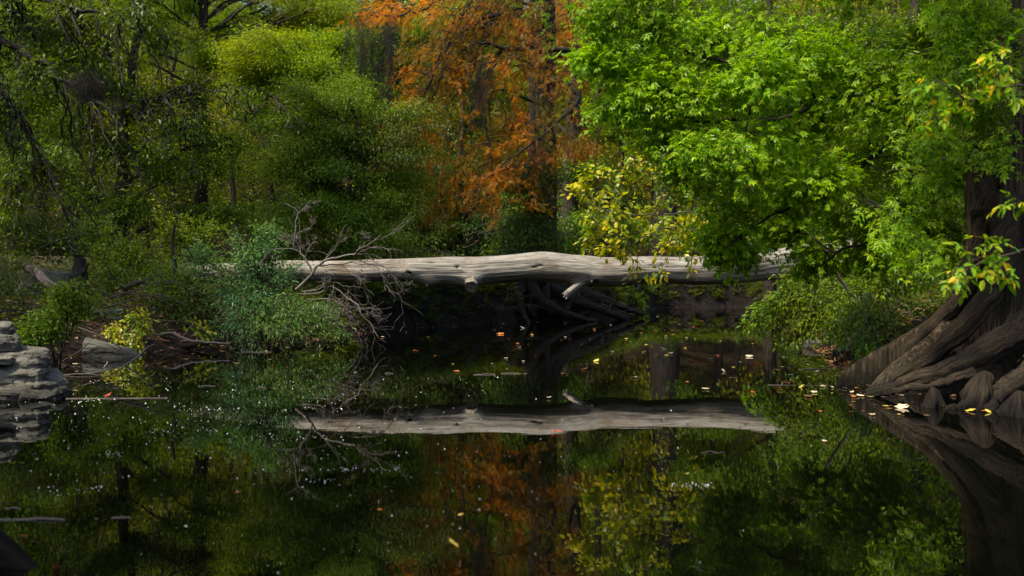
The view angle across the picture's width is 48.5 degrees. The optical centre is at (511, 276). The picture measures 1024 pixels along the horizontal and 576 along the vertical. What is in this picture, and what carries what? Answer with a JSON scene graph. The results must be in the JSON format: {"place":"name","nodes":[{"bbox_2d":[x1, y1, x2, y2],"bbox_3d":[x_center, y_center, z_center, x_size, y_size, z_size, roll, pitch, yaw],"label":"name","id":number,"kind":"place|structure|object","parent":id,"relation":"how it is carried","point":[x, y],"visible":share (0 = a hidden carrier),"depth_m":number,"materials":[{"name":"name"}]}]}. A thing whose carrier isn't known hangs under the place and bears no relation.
{"place":"outdoors","nodes":[
{"label":"outdoors","id":0,"kind":"place"},
{"bbox_2d":[66,398,128,398],"bbox_3d":[-4.204,1.298,12.119,1.058,0.015,0.020,0,0,-3],"label":"floating stick","id":1,"kind":"object","parent":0,"point":[97,398],"visible":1,"depth_m":12.11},
{"bbox_2d":[0,307,1023,575],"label":"water","id":2,"kind":"structure","parent":0,"point":[796,481],"depth_m":7.91,"materials":[{"name":"black liquid"}]},
{"bbox_2d":[0,528,37,568],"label":"sunken log","id":3,"kind":"object","parent":2,"relation":"in","point":[14,554],"visible":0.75,"depth_m":5.12,"materials":[{"name":"black wood"}]},
{"bbox_2d":[0,517,65,520],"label":"floating stick","id":4,"kind":"object","parent":2,"relation":"on","point":[45,518],"visible":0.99,"depth_m":6.07,"materials":[{"name":"grey wood"}]},
{"bbox_2d":[63,373,97,374],"bbox_3d":[-5.590,1.292,14.976,0.649,0.036,0.032,0,0,-1],"label":"floating stick","id":5,"kind":"object","parent":2,"relation":"on","point":[81,374],"visible":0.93,"depth_m":14.97,"materials":[{"name":"grey wood"}]},
{"bbox_2d":[123,344,153,365],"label":"dead branch","id":6,"kind":"object","parent":2,"relation":"on","point":[135,358],"visible":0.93,"depth_m":16.64,"materials":[{"name":"grey wood"}]},
{"bbox_2d":[16,378,707,572],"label":"floating specks","id":7,"kind":"object","parent":2,"relation":"on","point":[271,437],"visible":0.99,"depth_m":9.12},
{"bbox_2d":[895,404,908,408],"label":"floating leaf","id":8,"kind":"object","parent":2,"relation":"on","point":[900,406],"visible":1,"depth_m":11.24,"materials":[{"name":"beige plant"}]},
{"bbox_2d":[921,387,946,407],"bbox_3d":[4.180,1.260,11.360,0.246,0.320,0.272,0,0,-20],"label":"cypress knee","id":9,"kind":"object","parent":2,"relation":"on","point":[933,398],"visible":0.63,"depth_m":11.27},
{"bbox_2d":[960,370,998,411],"bbox_3d":[4.619,1.170,11.161,0.446,0.500,0.429,0,0,21],"label":"cypress knee","id":10,"kind":"object","parent":2,"relation":"on","point":[976,392],"visible":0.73,"depth_m":11.04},
{"bbox_2d":[999,390,1023,417],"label":"cypress knee","id":11,"kind":"object","parent":2,"relation":"on","point":[1012,405],"visible":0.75,"depth_m":10.56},
{"bbox_2d":[0,0,1023,391],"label":"ground","id":12,"kind":"structure","parent":0,"point":[706,300],"depth_m":30.62,"materials":[{"name":"soil"}]},
{"bbox_2d":[0,321,72,401],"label":"rock outcrop","id":13,"kind":"object","parent":12,"relation":"on","point":[28,373],"visible":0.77,"depth_m":12.22,"materials":[{"name":"stone"}]},
{"bbox_2d":[15,259,61,289],"bbox_3d":[-8.717,-0.001,20.981,1.590,0.682,0.231,0,0,42],"label":"dead log","id":14,"kind":"object","parent":12,"relation":"on","point":[40,276],"visible":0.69,"depth_m":20.86,"materials":[{"name":"grey wood"}]},
{"bbox_2d":[15,269,73,297],"bbox_3d":[-8.937,0.413,22.013,1.409,1.129,0.939,0,0,-25],"label":"rock","id":15,"kind":"object","parent":12,"relation":"on","point":[55,274],"visible":0.12,"depth_m":21.73,"materials":[{"name":"stone"}]},
{"bbox_2d":[0,176,109,315],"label":"bush","id":16,"kind":"object","parent":12,"relation":"on","point":[17,253],"visible":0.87,"depth_m":21.84,"materials":[{"name":"green plant"}]},
{"bbox_2d":[13,276,106,367],"bbox_3d":[-6.130,0.771,15.603,1.321,1.675,1.824,0,0,0],"label":"bush","id":17,"kind":"object","parent":12,"relation":"on","point":[69,304],"visible":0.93,"depth_m":15.37,"materials":[{"name":"green plant"}]},
{"bbox_2d":[0,0,139,254],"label":"tree","id":18,"kind":"object","parent":12,"relation":"on","point":[50,153],"visible":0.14,"depth_m":32.78,"materials":[{"name":"green plant"}]},
{"bbox_2d":[71,255,89,300],"bbox_3d":[-8.035,0.048,21.194,0.335,0.911,0.337,0,0,-16],"label":"stump","id":19,"kind":"object","parent":12,"relation":"on","point":[80,267],"visible":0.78,"depth_m":21.10,"materials":[{"name":"brown wood"}]},
{"bbox_2d":[58,321,126,360],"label":"dead branch","id":20,"kind":"object","parent":12,"relation":"on","point":[87,343],"visible":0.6,"depth_m":18.14,"materials":[{"name":"wood"}]},
{"bbox_2d":[39,195,167,291],"bbox_3d":[-8.830,-0.460,24.160,2.703,2.576,3.144,0,0,0],"label":"bush","id":21,"kind":"object","parent":12,"relation":"on","point":[116,252],"visible":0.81,"depth_m":24.78,"materials":[{"name":"green plant"}]},
{"bbox_2d":[90,307,123,320],"bbox_3d":[-7.379,0.902,20.484,0.853,0.698,0.538,0,0,0],"label":"rock","id":22,"kind":"object","parent":12,"relation":"on","point":[115,311],"visible":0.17,"depth_m":20.34,"materials":[{"name":"stone"}]},
{"bbox_2d":[81,337,140,357],"bbox_3d":[-6.500,1.290,18.585,1.353,0.554,1.036,0,0,0],"label":"boulder","id":23,"kind":"object","parent":12,"relation":"on","point":[93,348],"visible":0.44,"depth_m":18.21,"materials":[{"name":"stone"}]},
{"bbox_2d":[0,0,268,276],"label":"tree","id":24,"kind":"object","parent":12,"relation":"on","point":[123,222],"visible":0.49,"depth_m":28.86,"materials":[{"name":"green plant"}]},
{"bbox_2d":[40,275,234,347],"bbox_3d":[-6.998,0.765,20.223,1.764,1.585,4.264,0,0,39],"label":"bush","id":25,"kind":"object","parent":12,"relation":"on","point":[198,297],"visible":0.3,"depth_m":20.97,"materials":[{"name":"green plant"}]},
{"bbox_2d":[121,274,162,291],"bbox_3d":[-7.153,0.112,22.020,0.795,0.364,0.165,0,0,-32],"label":"dead log","id":26,"kind":"object","parent":12,"relation":"on","point":[127,286],"visible":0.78,"depth_m":21.92,"materials":[{"name":"brown wood"}]},
{"bbox_2d":[103,292,190,317],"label":"dead branch","id":27,"kind":"object","parent":12,"relation":"on","point":[138,298],"visible":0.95,"depth_m":19.99,"materials":[{"name":"brown wood"}]},
{"bbox_2d":[0,0,316,295],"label":"overhanging tree","id":28,"kind":"object","parent":12,"relation":"on","point":[14,115],"visible":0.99,"depth_m":12.68,"materials":[{"name":"green plant"}]},
{"bbox_2d":[10,52,46,90],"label":"moss clump","id":29,"kind":"object","parent":28,"relation":"attached to","point":[28,70],"visible":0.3,"depth_m":12.76,"materials":[{"name":"green plant"}]},
{"bbox_2d":[59,63,112,113],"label":"moss clump","id":30,"kind":"object","parent":28,"relation":"attached to","point":[89,86],"visible":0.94,"depth_m":12.54,"materials":[{"name":"plant"}]},
{"bbox_2d":[104,94,127,115],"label":"moss clump","id":31,"kind":"object","parent":28,"relation":"attached to","point":[115,107],"visible":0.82,"depth_m":12.48,"materials":[{"name":"green plant"}]},
{"bbox_2d":[101,306,223,354],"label":"bush","id":32,"kind":"object","parent":12,"relation":"on","point":[116,331],"visible":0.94,"depth_m":19.32,"materials":[{"name":"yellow plant"}]},
{"bbox_2d":[170,224,177,295],"bbox_3d":[-6.668,-0.260,22.489,0.157,1.540,0.128,0,0,-22],"label":"dead tree","id":33,"kind":"object","parent":12,"relation":"on","point":[174,260],"visible":0.62,"depth_m":22.46,"materials":[{"name":"brown wood"}]},
{"bbox_2d":[126,205,234,309],"bbox_3d":[-6.726,-0.277,22.951,1.834,2.528,4.007,0,0,0],"label":"bush","id":34,"kind":"object","parent":12,"relation":"on","point":[164,270],"visible":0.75,"depth_m":23.82,"materials":[{"name":"green plant"}]},
{"bbox_2d":[157,324,229,343],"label":"dead branch","id":35,"kind":"object","parent":12,"relation":"on","point":[175,334],"visible":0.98,"depth_m":19.77,"materials":[{"name":"wood"}]},
{"bbox_2d":[177,338,219,349],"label":"dead branch","id":36,"kind":"object","parent":12,"relation":"on","point":[190,345],"visible":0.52,"depth_m":20.07,"materials":[{"name":"brown wood"}]},
{"bbox_2d":[87,0,381,264],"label":"tree","id":37,"kind":"object","parent":12,"relation":"on","point":[322,15],"visible":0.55,"depth_m":30.72,"materials":[{"name":"green plant"}]},
{"bbox_2d":[168,218,356,351],"bbox_3d":[-4.700,0.255,20.467,3.752,2.765,2.184,0,0,43],"label":"bush","id":38,"kind":"object","parent":12,"relation":"on","point":[297,324],"visible":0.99,"depth_m":20.56,"materials":[{"name":"green plant"}]},
{"bbox_2d":[299,264,391,349],"bbox_3d":[-3.023,0.864,20.410,1.827,2.176,0.791,0,0,-10],"label":"dead branch","id":39,"kind":"object","parent":38,"relation":"hanging from","point":[346,311],"visible":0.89,"depth_m":20.39,"materials":[{"name":"grey wood"}]},
{"bbox_2d":[195,15,400,285],"bbox_3d":[-5.408,-3.112,28.548,4.914,7.051,3.732,0,0,-15],"label":"tree","id":40,"kind":"object","parent":12,"relation":"on","point":[254,65],"visible":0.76,"depth_m":27.86,"materials":[{"name":"green plant"}]},
{"bbox_2d":[338,8,401,102],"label":"hanging moss","id":41,"kind":"object","parent":40,"relation":"hanging from","point":[390,46],"visible":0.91,"depth_m":27.73,"materials":[{"name":"green plant"}]},
{"bbox_2d":[370,62,398,112],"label":"hanging moss","id":42,"kind":"object","parent":40,"relation":"hanging from","point":[387,89],"visible":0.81,"depth_m":27.62,"materials":[{"name":"green plant"}]},
{"bbox_2d":[213,64,475,316],"bbox_3d":[-3.906,-1.972,26.959,6.206,6.153,3.993,0,0,8],"label":"tree","id":43,"kind":"object","parent":12,"relation":"on","point":[316,180],"visible":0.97,"depth_m":26.48,"materials":[{"name":"green plant"}]},
{"bbox_2d":[295,213,421,328],"bbox_3d":[-2.729,-0.077,20.530,2.096,2.162,1.095,0,0,20],"label":"dead branch","id":44,"kind":"object","parent":12,"relation":"on","point":[298,287],"visible":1,"depth_m":20.38,"materials":[{"name":"grey wood"}]},
{"bbox_2d":[259,199,320,273],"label":"dead branch","id":45,"kind":"object","parent":44,"relation":"on","point":[300,246],"visible":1,"depth_m":20.39,"materials":[{"name":"grey wood"}]},
{"bbox_2d":[337,0,472,234],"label":"tree","id":46,"kind":"object","parent":12,"relation":"on","point":[407,64],"visible":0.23,"depth_m":39.77,"materials":[{"name":"green plant"}]},
{"bbox_2d":[397,0,528,256],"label":"tree","id":47,"kind":"object","parent":12,"relation":"on","point":[487,50],"visible":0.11,"depth_m":51.62,"materials":[{"name":"brown plant"}]},
{"bbox_2d":[360,99,586,257],"bbox_3d":[-0.426,-2.860,34.765,5.308,5.834,9.727,0,0,-33],"label":"tree","id":48,"kind":"object","parent":12,"relation":"on","point":[522,225],"visible":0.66,"depth_m":32.72,"materials":[{"name":"green plant"}]},
{"bbox_2d":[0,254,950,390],"bbox_3d":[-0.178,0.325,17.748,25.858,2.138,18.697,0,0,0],"label":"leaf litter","id":49,"kind":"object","parent":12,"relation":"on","point":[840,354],"visible":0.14,"depth_m":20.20,"materials":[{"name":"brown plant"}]},
{"bbox_2d":[0,237,957,345],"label":"undergrowth","id":50,"kind":"object","parent":12,"relation":"on","point":[937,297],"visible":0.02,"depth_m":21.17,"materials":[{"name":"green plant"}]},
{"bbox_2d":[0,0,964,260],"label":"forest","id":51,"kind":"object","parent":12,"relation":"on","point":[614,156],"visible":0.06,"depth_m":54.78,"materials":[{"name":"green plant"}]},
{"bbox_2d":[323,0,644,322],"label":"autumn cypress","id":52,"kind":"object","parent":12,"relation":"on","point":[539,31],"visible":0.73,"depth_m":30.04,"materials":[{"name":"orange plant"}]},
{"bbox_2d":[461,51,497,130],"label":"hanging moss","id":53,"kind":"object","parent":52,"relation":"hanging from","point":[477,97],"visible":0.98,"depth_m":29.15,"materials":[{"name":"brown plant"}]},
{"bbox_2d":[51,293,955,395],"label":"drift line leaves","id":54,"kind":"object","parent":12,"relation":"on","point":[850,364],"visible":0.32,"depth_m":18.26,"materials":[{"name":"yellow plant"}]},
{"bbox_2d":[179,240,865,298],"bbox_3d":[0.262,-0.174,22.410,14.034,1.236,2.360,0,0,-2],"label":"fallen log","id":55,"kind":"object","parent":12,"relation":"on","point":[472,274],"visible":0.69,"depth_m":21.91,"materials":[{"name":"grey wood"}]},
{"bbox_2d":[463,0,615,253],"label":"tree","id":56,"kind":"object","parent":12,"relation":"on","point":[575,148],"visible":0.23,"depth_m":39.76,"materials":[{"name":"brown plant"}]},
{"bbox_2d":[268,279,822,341],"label":"rootlets","id":57,"kind":"object","parent":12,"relation":"on","point":[626,298],"visible":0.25,"depth_m":31.10,"materials":[{"name":"brown wood"}]},
{"bbox_2d":[471,282,644,320],"bbox_3d":[0.798,0.538,32.754,7.520,2.358,1.462,0,0,-32],"label":"brushwood","id":58,"kind":"object","parent":12,"relation":"on","point":[526,295],"visible":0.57,"depth_m":32.30,"materials":[{"name":"brown wood"}]},
{"bbox_2d":[472,120,655,256],"bbox_3d":[2.421,-2.787,37.004,4.344,5.944,8.070,0,0,32],"label":"tree","id":59,"kind":"object","parent":12,"relation":"on","point":[631,229],"visible":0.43,"depth_m":36.51,"materials":[{"name":"green plant"}]},
{"bbox_2d":[250,277,894,332],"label":"bank ferns","id":60,"kind":"object","parent":12,"relation":"on","point":[380,288],"visible":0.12,"depth_m":29.19,"materials":[{"name":"green plant"}]},
{"bbox_2d":[626,286,649,310],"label":"bush","id":61,"kind":"object","parent":12,"relation":"on","point":[640,302],"visible":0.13,"depth_m":42.78,"materials":[{"name":"green plant"}]},
{"bbox_2d":[587,0,767,256],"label":"tree","id":62,"kind":"object","parent":12,"relation":"on","point":[613,138],"visible":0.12,"depth_m":50.23,"materials":[{"name":"green plant"}]},
{"bbox_2d":[560,152,876,338],"bbox_3d":[3.151,-0.435,16.545,4.945,2.825,1.769,0,0,0],"label":"yellow sapling","id":63,"kind":"object","parent":12,"relation":"on","point":[577,187],"visible":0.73,"depth_m":16.63,"materials":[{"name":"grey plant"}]},
{"bbox_2d":[645,0,903,318],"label":"tree","id":64,"kind":"object","parent":12,"relation":"on","point":[767,285],"visible":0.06,"depth_m":33.85,"materials":[{"name":"green plant"}]},
{"bbox_2d":[552,0,1023,303],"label":"broadleaf tree","id":65,"kind":"object","parent":12,"relation":"on","point":[815,111],"visible":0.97,"depth_m":13.18,"materials":[{"name":"green plant"}]},
{"bbox_2d":[803,338,833,348],"bbox_3d":[5.599,1.464,20.607,0.838,0.691,0.555,0,0,0],"label":"rock","id":66,"kind":"object","parent":12,"relation":"on","point":[806,345],"visible":0.09,"depth_m":20.44,"materials":[{"name":"stone"}]},
{"bbox_2d":[736,234,940,363],"bbox_3d":[4.918,0.256,17.857,2.876,2.111,5.402,0,0,0],"label":"bush","id":67,"kind":"object","parent":12,"relation":"on","point":[847,314],"visible":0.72,"depth_m":17.36,"materials":[{"name":"green plant"}]},
{"bbox_2d":[832,347,848,357],"bbox_3d":[5.375,1.454,18.211,0.579,0.626,0.438,0,0,0],"label":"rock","id":68,"kind":"object","parent":12,"relation":"on","point":[842,350],"visible":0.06,"depth_m":18.17,"materials":[{"name":"stone"}]},
{"bbox_2d":[752,0,966,293],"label":"tree","id":69,"kind":"object","parent":12,"relation":"on","point":[915,15],"visible":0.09,"depth_m":23.90,"materials":[{"name":"green plant"}]},
{"bbox_2d":[836,0,1023,411],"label":"cypress tree","id":70,"kind":"object","parent":12,"relation":"on","point":[950,345],"visible":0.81,"depth_m":12.48,"materials":[{"name":"brown plant"}]},
{"bbox_2d":[907,28,1023,305],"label":"sapling","id":71,"kind":"object","parent":12,"relation":"on","point":[1015,107],"visible":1,"depth_m":8.98,"materials":[{"name":"green plant"}]}
]}

